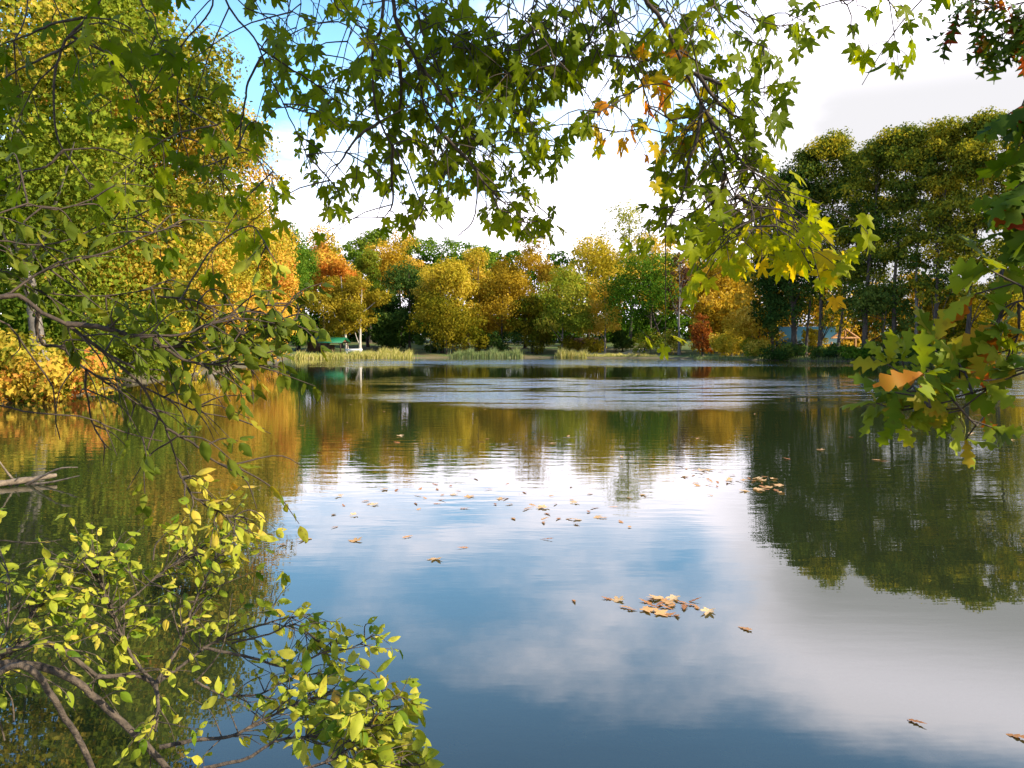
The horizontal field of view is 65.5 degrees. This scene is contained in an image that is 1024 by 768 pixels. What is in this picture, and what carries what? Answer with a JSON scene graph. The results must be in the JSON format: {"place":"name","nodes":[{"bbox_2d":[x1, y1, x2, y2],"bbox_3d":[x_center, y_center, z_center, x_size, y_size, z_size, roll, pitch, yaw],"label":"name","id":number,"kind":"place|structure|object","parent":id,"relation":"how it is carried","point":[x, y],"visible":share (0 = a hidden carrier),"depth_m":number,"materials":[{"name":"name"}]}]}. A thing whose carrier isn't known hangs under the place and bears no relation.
{"place":"outdoors","nodes":[
{"label":"outdoors","id":0,"kind":"place"},
{"bbox_2d":[0,493,443,767],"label":"waterside shrub","id":1,"kind":"object","parent":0,"point":[370,733],"visible":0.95,"depth_m":2.80,"materials":[{"name":"green plant"}]},
{"bbox_2d":[0,358,1023,767],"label":"lake water","id":2,"kind":"structure","parent":0,"point":[866,588],"depth_m":7.58,"materials":[{"name":"liquid"}]},
{"bbox_2d":[0,462,79,486],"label":"fallen branch","id":3,"kind":"object","parent":2,"relation":"in","point":[11,481],"visible":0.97,"depth_m":11.69,"materials":[{"name":"brown wood"}]},
{"bbox_2d":[349,537,361,541],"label":"floating leaf","id":4,"kind":"object","parent":2,"relation":"on","point":[356,539],"visible":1,"depth_m":8.31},
{"bbox_2d":[612,596,623,601],"bbox_3d":[0.841,1.714,6.362,0.119,0.010,0.134,-13,6,-10],"label":"floating leaf","id":5,"kind":"object","parent":2,"relation":"on","point":[616,599],"visible":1,"depth_m":6.35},
{"bbox_2d":[640,606,658,611],"bbox_3d":[1.059,1.726,6.083,0.165,0.010,0.130,5,7,40],"label":"floating leaf","id":6,"kind":"object","parent":2,"relation":"on","point":[647,608],"visible":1,"depth_m":6.11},
{"bbox_2d":[649,594,664,598],"bbox_3d":[1.146,1.710,6.391,0.160,0.011,0.136,5,-1,-7],"label":"floating leaf","id":7,"kind":"object","parent":2,"relation":"on","point":[658,597],"visible":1,"depth_m":6.41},
{"bbox_2d":[654,609,671,616],"bbox_3d":[1.147,1.731,6.018,0.150,0.009,0.136,5,9,11],"label":"floating leaf","id":8,"kind":"object","parent":2,"relation":"on","point":[660,612],"visible":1,"depth_m":6.03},
{"bbox_2d":[662,600,674,603],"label":"floating leaf","id":9,"kind":"object","parent":2,"relation":"on","point":[668,602],"visible":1,"depth_m":6.27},
{"bbox_2d":[666,594,679,600],"bbox_3d":[1.279,1.713,6.361,0.104,0.014,0.162,0,7,36],"label":"floating leaf","id":10,"kind":"object","parent":2,"relation":"on","point":[673,597],"visible":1,"depth_m":6.38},
{"bbox_2d":[701,607,715,615],"bbox_3d":[1.480,1.720,6.029,0.105,0.018,0.180,1,3,24],"label":"floating leaf","id":11,"kind":"object","parent":2,"relation":"on","point":[708,610],"visible":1,"depth_m":6.05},
{"bbox_2d":[1006,734,1023,737],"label":"floating leaf","id":12,"kind":"object","parent":2,"relation":"on","point":[1017,735],"visible":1,"depth_m":4.11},
{"bbox_2d":[0,333,1023,403],"bbox_3d":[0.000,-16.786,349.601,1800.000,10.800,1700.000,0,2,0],"label":"ground","id":13,"kind":"structure","parent":0,"point":[550,351],"depth_m":194.29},
{"bbox_2d":[0,328,121,404],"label":"bush","id":14,"kind":"object","parent":13,"relation":"on","point":[23,378],"visible":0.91,"depth_m":29.74,"materials":[{"name":"yellow plant"}]},
{"bbox_2d":[0,10,174,300],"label":"oak tree","id":15,"kind":"object","parent":13,"relation":"on","point":[155,162],"visible":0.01,"depth_m":62.69,"materials":[{"name":"green plant"}]},
{"bbox_2d":[0,0,194,361],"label":"oak tree","id":16,"kind":"object","parent":13,"relation":"on","point":[37,183],"visible":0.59,"depth_m":34.40,"materials":[{"name":"green plant"}]},
{"bbox_2d":[43,292,187,387],"bbox_3d":[-20.758,-2.264,42.034,7.743,5.315,8.582,-1,3,-27],"label":"shrub","id":17,"kind":"object","parent":13,"relation":"on","point":[116,351],"visible":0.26,"depth_m":40.82,"materials":[{"name":"green plant"}]},
{"bbox_2d":[0,0,266,344],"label":"oak tree","id":18,"kind":"object","parent":13,"relation":"on","point":[206,110],"visible":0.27,"depth_m":49.45,"materials":[{"name":"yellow plant"}]},
{"bbox_2d":[113,316,212,377],"bbox_3d":[-24.205,-2.270,56.004,6.371,5.262,8.312,1,3,26],"label":"shrub","id":19,"kind":"object","parent":13,"relation":"on","point":[190,371],"visible":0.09,"depth_m":56.23,"materials":[{"name":"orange plant"}]},
{"bbox_2d":[0,145,333,573],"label":"thicket shrub","id":20,"kind":"object","parent":13,"relation":"on","point":[278,328],"visible":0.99,"depth_m":2.03,"materials":[{"name":"green plant"}]},
{"bbox_2d":[125,233,266,366],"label":"maple tree","id":21,"kind":"object","parent":13,"relation":"on","point":[245,290],"visible":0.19,"depth_m":70.81,"materials":[{"name":"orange plant"}]},
{"bbox_2d":[124,99,299,357],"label":"maple tree","id":22,"kind":"object","parent":13,"relation":"on","point":[261,218],"visible":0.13,"depth_m":79.34,"materials":[{"name":"yellow plant"}]},
{"bbox_2d":[221,302,289,362],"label":"shrub","id":23,"kind":"object","parent":13,"relation":"on","point":[279,310],"visible":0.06,"depth_m":101.35,"materials":[{"name":"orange plant"}]},
{"bbox_2d":[211,182,303,338],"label":"maple tree","id":24,"kind":"object","parent":13,"relation":"on","point":[287,284],"visible":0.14,"depth_m":108.09,"materials":[{"name":"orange plant"}]},
{"bbox_2d":[251,212,319,356],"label":"tree","id":25,"kind":"object","parent":13,"relation":"on","point":[302,281],"visible":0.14,"depth_m":167.76,"materials":[{"name":"green plant"}]},
{"bbox_2d":[284,329,312,350],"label":"shrub","id":26,"kind":"object","parent":13,"relation":"on","point":[295,340],"visible":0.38,"depth_m":189.25,"materials":[{"name":"green plant"}]},
{"bbox_2d":[281,246,320,349],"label":"tree","id":27,"kind":"object","parent":13,"relation":"on","point":[313,270],"visible":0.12,"depth_m":193.93,"materials":[{"name":"green plant"}]},
{"bbox_2d":[291,236,318,322],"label":"tree","id":28,"kind":"object","parent":13,"relation":"on","point":[303,294],"visible":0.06,"depth_m":227.53,"materials":[{"name":"green plant"}]},
{"bbox_2d":[307,336,326,350],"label":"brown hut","id":29,"kind":"object","parent":13,"relation":"on","point":[310,347],"visible":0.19,"depth_m":191.62,"materials":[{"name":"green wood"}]},
{"bbox_2d":[302,222,360,327],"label":"maple tree","id":30,"kind":"object","parent":13,"relation":"on","point":[326,251],"visible":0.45,"depth_m":210.61,"materials":[{"name":"orange plant"}]},
{"bbox_2d":[317,337,350,352],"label":"picnic pavilion","id":31,"kind":"structure","parent":13,"relation":"on","point":[340,340],"depth_m":186.10,"materials":[{"name":"green metal"}]},
{"bbox_2d":[299,275,369,351],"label":"maple tree","id":32,"kind":"object","parent":13,"relation":"on","point":[335,325],"visible":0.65,"depth_m":189.85,"materials":[{"name":"plant"}]},
{"bbox_2d":[319,257,364,347],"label":"maple tree","id":33,"kind":"object","parent":13,"relation":"on","point":[340,270],"visible":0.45,"depth_m":206.16,"materials":[{"name":"orange plant"}]},
{"bbox_2d":[291,349,409,358],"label":"reeds","id":34,"kind":"object","parent":13,"relation":"on","point":[329,355],"visible":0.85,"depth_m":173.22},
{"bbox_2d":[327,272,393,350],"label":"maple tree","id":35,"kind":"object","parent":13,"relation":"on","point":[376,298],"visible":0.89,"depth_m":189.74,"materials":[{"name":"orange plant"}]},
{"bbox_2d":[341,228,390,342],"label":"tree","id":36,"kind":"object","parent":13,"relation":"on","point":[361,242],"visible":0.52,"depth_m":246.33,"materials":[{"name":"green plant"}]},
{"bbox_2d":[348,249,384,346],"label":"tree","id":37,"kind":"object","parent":13,"relation":"on","point":[368,262],"visible":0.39,"depth_m":218.64,"materials":[{"name":"green plant"}]},
{"bbox_2d":[0,105,756,361],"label":"distant woods","id":38,"kind":"object","parent":13,"relation":"on","point":[685,323],"visible":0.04,"depth_m":253.42,"materials":[{"name":"green plant"}]},
{"bbox_2d":[369,324,405,348],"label":"shrub","id":39,"kind":"object","parent":13,"relation":"on","point":[389,338],"visible":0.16,"depth_m":214.92,"materials":[{"name":"green plant"}]},
{"bbox_2d":[362,291,414,349],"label":"tree","id":40,"kind":"object","parent":13,"relation":"on","point":[388,316],"visible":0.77,"depth_m":204.93,"materials":[{"name":"green plant"}]},
{"bbox_2d":[368,346,417,357],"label":"reeds","id":41,"kind":"object","parent":13,"relation":"on","point":[408,353],"visible":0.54,"depth_m":178.93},
{"bbox_2d":[361,229,425,345],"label":"maple tree","id":42,"kind":"object","parent":13,"relation":"on","point":[389,257],"visible":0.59,"depth_m":227.03,"materials":[{"name":"orange plant"}]},
{"bbox_2d":[371,260,447,348],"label":"tree","id":43,"kind":"object","parent":13,"relation":"on","point":[406,277],"visible":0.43,"depth_m":212.75,"materials":[{"name":"green plant"}]},
{"bbox_2d":[392,233,437,279],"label":"tree","id":44,"kind":"object","parent":13,"relation":"on","point":[428,244],"visible":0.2,"depth_m":252.98,"materials":[{"name":"green plant"}]},
{"bbox_2d":[412,328,444,352],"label":"shrub","id":45,"kind":"object","parent":13,"relation":"on","point":[420,340],"visible":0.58,"depth_m":199.31,"materials":[{"name":"green plant"}]},
{"bbox_2d":[409,251,478,352],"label":"maple tree","id":46,"kind":"object","parent":13,"relation":"on","point":[448,275],"visible":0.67,"depth_m":197.64,"materials":[{"name":"yellow plant"}]},
{"bbox_2d":[405,288,487,354],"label":"maple tree","id":47,"kind":"object","parent":13,"relation":"on","point":[448,307],"visible":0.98,"depth_m":192.93,"materials":[{"name":"yellow plant"}]},
{"bbox_2d":[433,236,498,344],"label":"tree","id":48,"kind":"object","parent":13,"relation":"on","point":[451,244],"visible":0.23,"depth_m":242.73,"materials":[{"name":"green plant"}]},
{"bbox_2d":[445,327,489,351],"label":"shrub","id":49,"kind":"object","parent":13,"relation":"on","point":[482,340],"visible":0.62,"depth_m":198.73,"materials":[{"name":"green plant"}]},
{"bbox_2d":[0,0,963,359],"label":"maple tree","id":50,"kind":"object","parent":13,"relation":"on","point":[718,230],"visible":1,"depth_m":2.53,"materials":[{"name":"green plant"}]},
{"bbox_2d":[457,247,507,350],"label":"maple tree","id":51,"kind":"object","parent":13,"relation":"on","point":[471,256],"visible":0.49,"depth_m":208.37,"materials":[{"name":"yellow plant"}]},
{"bbox_2d":[449,347,524,357],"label":"reeds","id":52,"kind":"object","parent":13,"relation":"on","point":[491,353],"visible":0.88,"depth_m":189.45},
{"bbox_2d":[478,329,522,351],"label":"shrub","id":53,"kind":"object","parent":13,"relation":"on","point":[498,340],"visible":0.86,"depth_m":200.04,"materials":[{"name":"green plant"}]},
{"bbox_2d":[469,267,539,341],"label":"maple tree","id":54,"kind":"object","parent":13,"relation":"on","point":[509,295],"visible":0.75,"depth_m":202.54,"materials":[{"name":"plant"}]},
{"bbox_2d":[489,229,567,348],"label":"maple tree","id":55,"kind":"object","parent":13,"relation":"on","point":[532,258],"visible":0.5,"depth_m":218.21,"materials":[{"name":"plant"}]},
{"bbox_2d":[503,289,557,352],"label":"tree","id":56,"kind":"object","parent":13,"relation":"on","point":[520,324],"visible":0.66,"depth_m":199.72,"materials":[{"name":"green plant"}]},
{"bbox_2d":[521,326,557,354],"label":"shrub","id":57,"kind":"object","parent":13,"relation":"on","point":[534,338],"visible":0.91,"depth_m":199.44,"materials":[{"name":"green plant"}]},
{"bbox_2d":[530,263,597,347],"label":"maple tree","id":58,"kind":"object","parent":13,"relation":"on","point":[556,317],"visible":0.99,"depth_m":193.71,"materials":[{"name":"green plant"}]},
{"bbox_2d":[557,334,584,350],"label":"shrub","id":59,"kind":"object","parent":13,"relation":"on","point":[571,344],"visible":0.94,"depth_m":197.61,"materials":[{"name":"green plant"}]},
{"bbox_2d":[555,347,587,357],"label":"reeds","id":60,"kind":"object","parent":13,"relation":"on","point":[568,353],"visible":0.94,"depth_m":188.48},
{"bbox_2d":[573,338,599,350],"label":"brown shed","id":61,"kind":"structure","parent":13,"relation":"on","point":[579,339],"depth_m":206.20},
{"bbox_2d":[542,231,634,337],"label":"maple tree","id":62,"kind":"object","parent":13,"relation":"on","point":[586,249],"visible":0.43,"depth_m":207.42,"materials":[{"name":"yellow plant"}]},
{"bbox_2d":[581,336,606,352],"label":"shrub","id":63,"kind":"object","parent":13,"relation":"on","point":[594,347],"visible":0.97,"depth_m":198.05,"materials":[{"name":"green plant"}]},
{"bbox_2d":[581,279,623,352],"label":"maple tree","id":64,"kind":"object","parent":13,"relation":"on","point":[600,323],"visible":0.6,"depth_m":195.53,"materials":[{"name":"green plant"}]},
{"bbox_2d":[586,352,656,356],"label":"reeds","id":65,"kind":"object","parent":13,"relation":"on","point":[618,354],"visible":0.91,"depth_m":186.15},
{"bbox_2d":[609,328,634,350],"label":"shrub","id":66,"kind":"object","parent":13,"relation":"on","point":[622,340],"visible":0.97,"depth_m":202.42,"materials":[{"name":"green plant"}]},
{"bbox_2d":[592,196,661,339],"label":"tree","id":67,"kind":"object","parent":13,"relation":"on","point":[625,214],"visible":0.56,"depth_m":245.33,"materials":[{"name":"green plant"}]},
{"bbox_2d":[591,250,686,353],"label":"tree","id":68,"kind":"object","parent":13,"relation":"on","point":[635,284],"visible":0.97,"depth_m":186.50,"materials":[{"name":"green plant"}]},
{"bbox_2d":[632,329,660,353],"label":"shrub","id":69,"kind":"object","parent":13,"relation":"on","point":[645,346],"visible":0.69,"depth_m":190.16,"materials":[{"name":"green plant"}]},
{"bbox_2d":[620,231,676,332],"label":"maple tree","id":70,"kind":"object","parent":13,"relation":"on","point":[656,245],"visible":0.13,"depth_m":224.64,"materials":[{"name":"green plant"}]},
{"bbox_2d":[652,328,685,354],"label":"shrub","id":71,"kind":"object","parent":13,"relation":"on","point":[668,339],"visible":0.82,"depth_m":184.76,"materials":[{"name":"green plant"}]},
{"bbox_2d":[663,250,693,354],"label":"tree","id":72,"kind":"object","parent":13,"relation":"on","point":[682,285],"visible":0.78,"depth_m":183.53,"materials":[{"name":"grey plant"}]},
{"bbox_2d":[652,252,720,346],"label":"maple tree","id":73,"kind":"object","parent":13,"relation":"on","point":[684,309],"visible":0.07,"depth_m":207.15,"materials":[{"name":"green plant"}]},
{"bbox_2d":[688,313,716,356],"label":"shrub","id":74,"kind":"object","parent":13,"relation":"on","point":[701,334],"visible":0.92,"depth_m":168.39,"materials":[{"name":"orange plant"}]},
{"bbox_2d":[684,258,757,331],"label":"maple tree","id":75,"kind":"object","parent":13,"relation":"on","point":[722,282],"visible":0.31,"depth_m":191.05,"materials":[{"name":"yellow plant"}]},
{"bbox_2d":[708,329,744,356],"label":"shrub","id":76,"kind":"object","parent":13,"relation":"on","point":[725,343],"visible":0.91,"depth_m":157.36,"materials":[{"name":"yellow plant"}]},
{"bbox_2d":[721,269,788,355],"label":"maple tree","id":77,"kind":"object","parent":13,"relation":"on","point":[748,323],"visible":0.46,"depth_m":147.86,"materials":[{"name":"orange plant"}]},
{"bbox_2d":[739,332,777,357],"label":"shrub","id":78,"kind":"object","parent":13,"relation":"on","point":[753,349],"visible":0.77,"depth_m":147.41,"materials":[{"name":"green plant"}]},
{"bbox_2d":[743,218,795,349],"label":"pine tree","id":79,"kind":"object","parent":13,"relation":"on","point":[771,327],"visible":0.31,"depth_m":144.57,"materials":[{"name":"green plant"}]},
{"bbox_2d":[756,340,809,360],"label":"shrub","id":80,"kind":"object","parent":13,"relation":"on","point":[786,352],"visible":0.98,"depth_m":140.56,"materials":[{"name":"green plant"}]},
{"bbox_2d":[740,156,837,357],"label":"tree","id":81,"kind":"object","parent":13,"relation":"on","point":[792,305],"visible":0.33,"depth_m":140.37,"materials":[{"name":"green plant"}]},
{"bbox_2d":[776,147,835,357],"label":"oak tree","id":82,"kind":"object","parent":13,"relation":"on","point":[801,153],"visible":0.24,"depth_m":138.56,"materials":[{"name":"green plant"}]},
{"bbox_2d":[761,327,859,355],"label":"log cabin","id":83,"kind":"object","parent":13,"relation":"on","point":[832,337],"visible":0.21,"depth_m":149.62,"materials":[{"name":"blue wood"}]},
{"bbox_2d":[801,327,828,348],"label":"shrub","id":84,"kind":"object","parent":13,"relation":"on","point":[813,337],"visible":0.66,"depth_m":145.25,"materials":[{"name":"yellow plant"}]},
{"bbox_2d":[807,342,851,359],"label":"shrub","id":85,"kind":"object","parent":13,"relation":"on","point":[830,350],"visible":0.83,"depth_m":134.51,"materials":[{"name":"green plant"}]},
{"bbox_2d":[787,126,874,356],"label":"oak tree","id":86,"kind":"object","parent":13,"relation":"on","point":[829,149],"visible":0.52,"depth_m":135.04,"materials":[{"name":"green plant"}]},
{"bbox_2d":[689,354,1013,361],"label":"reeds","id":87,"kind":"object","parent":13,"relation":"on","point":[744,357],"visible":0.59,"depth_m":143.68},
{"bbox_2d":[688,271,1023,353],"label":"distant woods","id":88,"kind":"object","parent":13,"relation":"on","point":[715,307],"visible":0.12,"depth_m":177.94,"materials":[{"name":"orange plant"}]},
{"bbox_2d":[823,149,888,357],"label":"oak tree","id":89,"kind":"object","parent":13,"relation":"on","point":[846,160],"visible":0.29,"depth_m":132.95,"materials":[{"name":"green plant"}]},
{"bbox_2d":[838,342,873,358],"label":"shrub","id":90,"kind":"object","parent":13,"relation":"on","point":[855,351],"visible":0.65,"depth_m":128.81,"materials":[{"name":"green plant"}]},
{"bbox_2d":[828,134,917,349],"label":"oak tree","id":91,"kind":"object","parent":13,"relation":"on","point":[873,155],"visible":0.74,"depth_m":128.39,"materials":[{"name":"green plant"}]},
{"bbox_2d":[835,276,929,351],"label":"tree","id":92,"kind":"object","parent":13,"relation":"on","point":[884,304],"visible":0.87,"depth_m":127.03,"materials":[{"name":"green plant"}]},
{"bbox_2d":[854,139,917,350],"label":"oak tree","id":93,"kind":"object","parent":13,"relation":"on","point":[885,174],"visible":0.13,"depth_m":134.22,"materials":[{"name":"green plant"}]},
{"bbox_2d":[871,340,916,361],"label":"shrub","id":94,"kind":"object","parent":13,"relation":"on","point":[899,355],"visible":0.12,"depth_m":123.81,"materials":[{"name":"green plant"}]},
{"bbox_2d":[872,121,961,332],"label":"oak tree","id":95,"kind":"object","parent":13,"relation":"on","point":[905,137],"visible":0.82,"depth_m":124.08,"materials":[{"name":"green plant"}]},
{"bbox_2d":[893,146,956,339],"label":"oak tree","id":96,"kind":"object","parent":13,"relation":"on","point":[916,203],"visible":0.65,"depth_m":122.95,"materials":[{"name":"green plant"}]},
{"bbox_2d":[906,339,946,357],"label":"shrub","id":97,"kind":"object","parent":13,"relation":"on","point":[913,352],"visible":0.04,"depth_m":120.66,"materials":[{"name":"green plant"}]},
{"bbox_2d":[840,100,1023,468],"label":"tree branch","id":98,"kind":"object","parent":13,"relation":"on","point":[957,362],"visible":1,"depth_m":1.97,"materials":[{"name":"green plant"}]},
{"bbox_2d":[909,114,986,353],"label":"oak tree","id":99,"kind":"object","parent":13,"relation":"on","point":[942,134],"visible":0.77,"depth_m":119.96,"materials":[{"name":"green plant"}]},
{"bbox_2d":[909,277,992,341],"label":"tree","id":100,"kind":"object","parent":13,"relation":"on","point":[954,331],"visible":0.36,"depth_m":122.89,"materials":[{"name":"green plant"}]},
{"bbox_2d":[942,149,984,291],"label":"oak tree","id":101,"kind":"object","parent":13,"relation":"on","point":[961,215],"visible":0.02,"depth_m":132.33,"materials":[{"name":"green plant"}]},
{"bbox_2d":[923,0,1023,84],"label":"red oak tree","id":102,"kind":"object","parent":13,"relation":"on","point":[1011,48],"visible":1,"depth_m":3.97,"materials":[{"name":"green plant"}]},
{"bbox_2d":[940,105,1013,333],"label":"oak tree","id":103,"kind":"object","parent":13,"relation":"on","point":[970,145],"visible":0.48,"depth_m":117.01,"materials":[{"name":"green plant"}]},
{"bbox_2d":[947,336,1021,358],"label":"shrub","id":104,"kind":"object","parent":13,"relation":"on","point":[1003,349],"visible":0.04,"depth_m":115.34,"materials":[{"name":"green plant"}]},
{"bbox_2d":[961,135,1023,335],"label":"oak tree","id":105,"kind":"object","parent":13,"relation":"on","point":[997,244],"visible":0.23,"depth_m":115.70,"materials":[{"name":"green plant"}]},
{"bbox_2d":[962,281,1023,336],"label":"tree","id":106,"kind":"object","parent":13,"relation":"on","point":[1011,320],"visible":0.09,"depth_m":137.00,"materials":[{"name":"yellow plant"}]},
{"bbox_2d":[0,0,1023,334],"label":"sky","id":107,"kind":"structure","parent":0,"point":[831,91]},
{"bbox_2d":[615,348,645,353],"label":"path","id":108,"kind":"structure","parent":0,"point":[629,352],"depth_m":198.35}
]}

